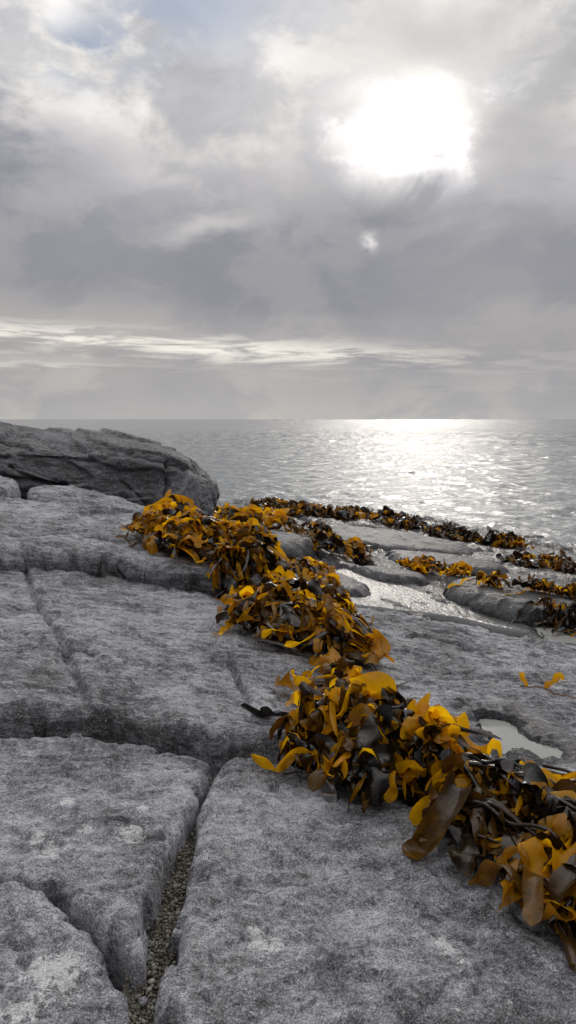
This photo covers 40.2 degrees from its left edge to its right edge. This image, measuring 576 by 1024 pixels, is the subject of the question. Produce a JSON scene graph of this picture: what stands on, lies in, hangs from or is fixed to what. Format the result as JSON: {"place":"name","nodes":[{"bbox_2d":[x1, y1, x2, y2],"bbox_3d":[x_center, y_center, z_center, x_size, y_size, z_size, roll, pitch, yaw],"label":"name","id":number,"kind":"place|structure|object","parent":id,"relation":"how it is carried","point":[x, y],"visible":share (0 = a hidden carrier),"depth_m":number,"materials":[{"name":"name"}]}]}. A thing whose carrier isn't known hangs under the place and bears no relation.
{"place":"outdoors","nodes":[
{"label":"outdoors","id":0,"kind":"place"},
{"bbox_2d":[0,419,575,546],"bbox_3d":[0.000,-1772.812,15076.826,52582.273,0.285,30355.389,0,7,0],"label":"sea","id":1,"kind":"structure","parent":0,"point":[516,476],"depth_m":50.29,"materials":[{"name":"grey liquid"}]},
{"bbox_2d":[0,0,575,418],"label":"sky","id":2,"kind":"structure","parent":0,"point":[210,209],"materials":[{"name":"grey"}]},
{"bbox_2d":[214,496,575,757],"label":"bedrock","id":3,"kind":"structure","parent":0,"point":[377,558],"depth_m":12.10,"materials":[{"name":"grey stone"}]},
{"bbox_2d":[0,476,20,498],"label":"rock slab","id":4,"kind":"object","parent":3,"relation":"on","point":[9,487],"visible":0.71,"depth_m":7.89,"materials":[{"name":"grey stone"}]},
{"bbox_2d":[0,881,129,1023],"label":"rock block","id":5,"kind":"object","parent":3,"relation":"on","point":[53,970],"visible":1,"depth_m":2.10,"materials":[{"name":"grey stone"}]},
{"bbox_2d":[27,485,144,512],"bbox_3d":[-2.114,0.138,8.090,0.988,0.768,1.591,-6,9,-43],"label":"rock slab","id":6,"kind":"object","parent":3,"relation":"on","point":[71,495],"visible":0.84,"depth_m":7.91,"materials":[{"name":"grey stone"}]},
{"bbox_2d":[0,733,210,993],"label":"rock block","id":7,"kind":"object","parent":3,"relation":"on","point":[94,834],"visible":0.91,"depth_m":2.81,"materials":[{"name":"grey stone"}]},
{"bbox_2d":[0,421,219,516],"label":"boulder","id":8,"kind":"object","parent":3,"relation":"on","point":[141,471],"visible":0.56,"depth_m":9.38,"materials":[{"name":"grey stone"}]},
{"bbox_2d":[0,497,225,596],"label":"rock slab","id":9,"kind":"object","parent":3,"relation":"on","point":[54,535],"visible":0.48,"depth_m":6.08,"materials":[{"name":"grey stone"}]},
{"bbox_2d":[122,777,214,1023],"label":"gravel","id":10,"kind":"structure","parent":3,"relation":"on","point":[156,967],"depth_m":2.36,"materials":[{"name":"grey gravel"}]},
{"bbox_2d":[138,996,148,1006],"bbox_3d":[-0.384,1.299,2.089,0.029,0.022,0.026,0,7,0],"label":"pebble","id":11,"kind":"object","parent":10,"relation":"on","point":[143,1001],"visible":1,"depth_m":2.08,"materials":[{"name":"grey stone"}]},
{"bbox_2d":[146,954,153,963],"bbox_3d":[-0.396,1.281,2.258,0.023,0.019,0.037,0,7,0],"label":"pebble","id":12,"kind":"object","parent":10,"relation":"on","point":[147,958],"visible":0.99,"depth_m":2.25,"materials":[{"name":"grey stone"}]},
{"bbox_2d":[115,489,280,562],"bbox_3d":[-0.784,0.354,6.657,1.345,0.997,1.198,6,9,44],"label":"kelp tangle","id":13,"kind":"object","parent":3,"relation":"on","point":[181,524],"visible":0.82,"depth_m":6.31,"materials":[{"name":"plant"}]},
{"bbox_2d":[213,503,307,535],"bbox_3d":[-0.465,0.070,12.757,1.448,0.720,5.434,-1,7,-12],"label":"kelp tangle","id":14,"kind":"object","parent":3,"relation":"on","point":[226,511],"visible":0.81,"depth_m":12.98,"materials":[{"name":"plant"}]},
{"bbox_2d":[202,518,348,599],"bbox_3d":[0.011,0.442,6.900,0.960,0.861,2.671,1,7,12],"label":"kelp tangle","id":15,"kind":"object","parent":3,"relation":"on","point":[239,563],"visible":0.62,"depth_m":6.08,"materials":[{"name":"plant"}]},
{"bbox_2d":[0,567,575,830],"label":"rock slab","id":16,"kind":"object","parent":3,"relation":"on","point":[107,658],"visible":0.57,"depth_m":4.49,"materials":[{"name":"grey stone"}]},
{"bbox_2d":[291,669,311,682],"bbox_3d":[0.072,0.909,4.289,0.115,0.099,0.062,0,7,0],"label":"kelp scrap","id":17,"kind":"object","parent":16,"relation":"on","point":[308,673],"visible":0.61,"depth_m":4.29,"materials":[{"name":"plant"}]},
{"bbox_2d":[212,569,394,670],"bbox_3d":[0.042,0.645,5.355,1.220,0.479,1.498,0,7,0],"label":"kelp tangle","id":18,"kind":"object","parent":16,"relation":"on","point":[278,608],"visible":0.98,"depth_m":4.87,"materials":[{"name":"brown plant"}]},
{"bbox_2d":[308,647,420,704],"bbox_3d":[0.404,0.890,4.303,0.609,0.285,0.880,0,7,0],"label":"kelp tangle","id":19,"kind":"object","parent":16,"relation":"on","point":[332,663],"visible":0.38,"depth_m":4.31,"materials":[{"name":"plant"}]},
{"bbox_2d":[240,671,501,811],"bbox_3d":[0.368,0.989,3.585,1.185,0.629,1.217,0,7,0],"label":"kelp tangle","id":20,"kind":"object","parent":16,"relation":"on","point":[378,736],"visible":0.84,"depth_m":3.24,"materials":[{"name":"orange plant"}]},
{"bbox_2d":[360,792,368,812],"bbox_3d":[0.298,1.140,3.077,0.034,0.083,0.083,0,7,0],"label":"kelp scrap","id":21,"kind":"object","parent":20,"relation":"hanging from","point":[364,802],"visible":1,"depth_m":3.08,"materials":[{"name":"brown plant"}]},
{"bbox_2d":[519,672,575,698],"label":"kelp frond","id":22,"kind":"object","parent":16,"relation":"on","point":[557,677],"visible":1,"depth_m":4.82,"materials":[{"name":"orange plant"}]},
{"bbox_2d":[271,523,327,557],"bbox_3d":[0.167,0.615,11.484,0.986,1.220,5.569,1,7,5],"label":"rock ledge","id":23,"kind":"object","parent":3,"relation":"on","point":[294,544],"visible":0.23,"depth_m":9.44,"materials":[{"name":"grey stone"}]},
{"bbox_2d":[249,497,369,520],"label":"kelp tangle","id":24,"kind":"object","parent":3,"relation":"on","point":[350,512],"visible":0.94,"depth_m":17.40,"materials":[{"name":"brown plant"}]},
{"bbox_2d":[268,518,372,563],"bbox_3d":[0.399,0.419,10.435,1.577,0.649,1.721,0,7,0],"label":"kelp tangle","id":25,"kind":"object","parent":3,"relation":"on","point":[322,532],"visible":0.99,"depth_m":10.62,"materials":[{"name":"brown plant"}]},
{"bbox_2d":[335,572,371,596],"bbox_3d":[0.594,1.049,8.015,0.574,0.794,1.310,0,7,0],"label":"rock ledge","id":26,"kind":"object","parent":3,"relation":"on","point":[354,587],"visible":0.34,"depth_m":7.76,"materials":[{"name":"grey stone"}]},
{"bbox_2d":[154,757,575,1023],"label":"rock block","id":27,"kind":"object","parent":3,"relation":"on","point":[304,904],"visible":0.85,"depth_m":2.34,"materials":[{"name":"grey stone"}]},
{"bbox_2d":[359,566,429,585],"bbox_3d":[1.251,1.033,9.335,0.911,0.819,0.924,0,7,0],"label":"rock ledge","id":28,"kind":"object","parent":3,"relation":"on","point":[392,575],"visible":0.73,"depth_m":9.02,"materials":[{"name":"grey stone"}]},
{"bbox_2d":[331,525,473,555],"bbox_3d":[1.954,0.780,14.170,2.832,1.069,3.425,0,7,0],"label":"rock ledge","id":29,"kind":"object","parent":3,"relation":"on","point":[384,539],"visible":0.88,"depth_m":13.41,"materials":[{"name":"grey stone"}]},
{"bbox_2d":[366,505,464,538],"bbox_3d":[2.684,0.202,17.098,1.357,0.544,2.635,-6,9,-44],"label":"kelp tangle","id":30,"kind":"object","parent":3,"relation":"on","point":[401,520],"visible":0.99,"depth_m":16.95,"materials":[{"name":"brown plant"}]},
{"bbox_2d":[336,568,530,636],"bbox_3d":[1.254,0.945,8.270,1.950,0.594,3.180,0,7,0],"label":"seawater film","id":31,"kind":"object","parent":3,"relation":"on","point":[406,596],"visible":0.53,"depth_m":7.47,"materials":[{"name":"grey liquid"}]},
{"bbox_2d":[396,554,475,577],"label":"kelp tangle","id":32,"kind":"object","parent":3,"relation":"on","point":[423,563],"visible":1,"depth_m":10.02,"materials":[{"name":"orange plant"}]},
{"bbox_2d":[384,550,509,576],"bbox_3d":[2.270,0.988,11.450,1.739,0.858,1.829,0,7,0],"label":"rock ledge","id":33,"kind":"object","parent":3,"relation":"on","point":[483,565],"visible":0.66,"depth_m":11.14,"materials":[{"name":"grey stone"}]},
{"bbox_2d":[401,749,575,971],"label":"kelp tangle","id":34,"kind":"object","parent":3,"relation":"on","point":[512,820],"visible":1,"depth_m":2.68,"materials":[{"name":"brown plant"}]},
{"bbox_2d":[443,521,533,549],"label":"kelp tangle","id":35,"kind":"object","parent":3,"relation":"on","point":[500,539],"visible":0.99,"depth_m":15.94,"materials":[{"name":"brown plant"}]},
{"bbox_2d":[443,576,575,627],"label":"rock ledge","id":36,"kind":"object","parent":3,"relation":"on","point":[488,600],"visible":0.45,"depth_m":7.49,"materials":[{"name":"grey stone"}]},
{"bbox_2d":[447,569,575,599],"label":"kelp tangle","id":37,"kind":"object","parent":36,"relation":"on","point":[533,584],"visible":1,"depth_m":7.70,"materials":[{"name":"brown plant"}]},
{"bbox_2d":[509,595,575,636],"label":"kelp tangle","id":38,"kind":"object","parent":36,"relation":"on","point":[561,616],"visible":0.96,"depth_m":6.97,"materials":[{"name":"brown plant"}]},
{"bbox_2d":[478,719,562,758],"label":"tide pool","id":39,"kind":"structure","parent":3,"relation":"on","point":[508,734],"depth_m":4.07,"materials":[{"name":"grey liquid"}]},
{"bbox_2d":[471,552,572,574],"bbox_3d":[3.783,0.941,12.735,1.830,0.490,3.030,0,7,0],"label":"seawater film","id":40,"kind":"object","parent":3,"relation":"on","point":[480,556],"visible":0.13,"depth_m":11.83,"materials":[{"name":"grey liquid"}]},
{"bbox_2d":[496,549,575,574],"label":"kelp tangle","id":41,"kind":"object","parent":3,"relation":"on","point":[548,561],"visible":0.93,"depth_m":11.90,"materials":[{"name":"brown plant"}]},
{"bbox_2d":[507,575,575,587],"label":"rock ledge","id":42,"kind":"object","parent":3,"relation":"on","point":[560,582],"visible":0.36,"depth_m":9.53,"materials":[{"name":"grey stone"}]},
{"bbox_2d":[536,625,575,643],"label":"tide pool","id":43,"kind":"structure","parent":3,"relation":"on","point":[564,637],"depth_m":6.75,"materials":[{"name":"grey liquid"}]}
]}

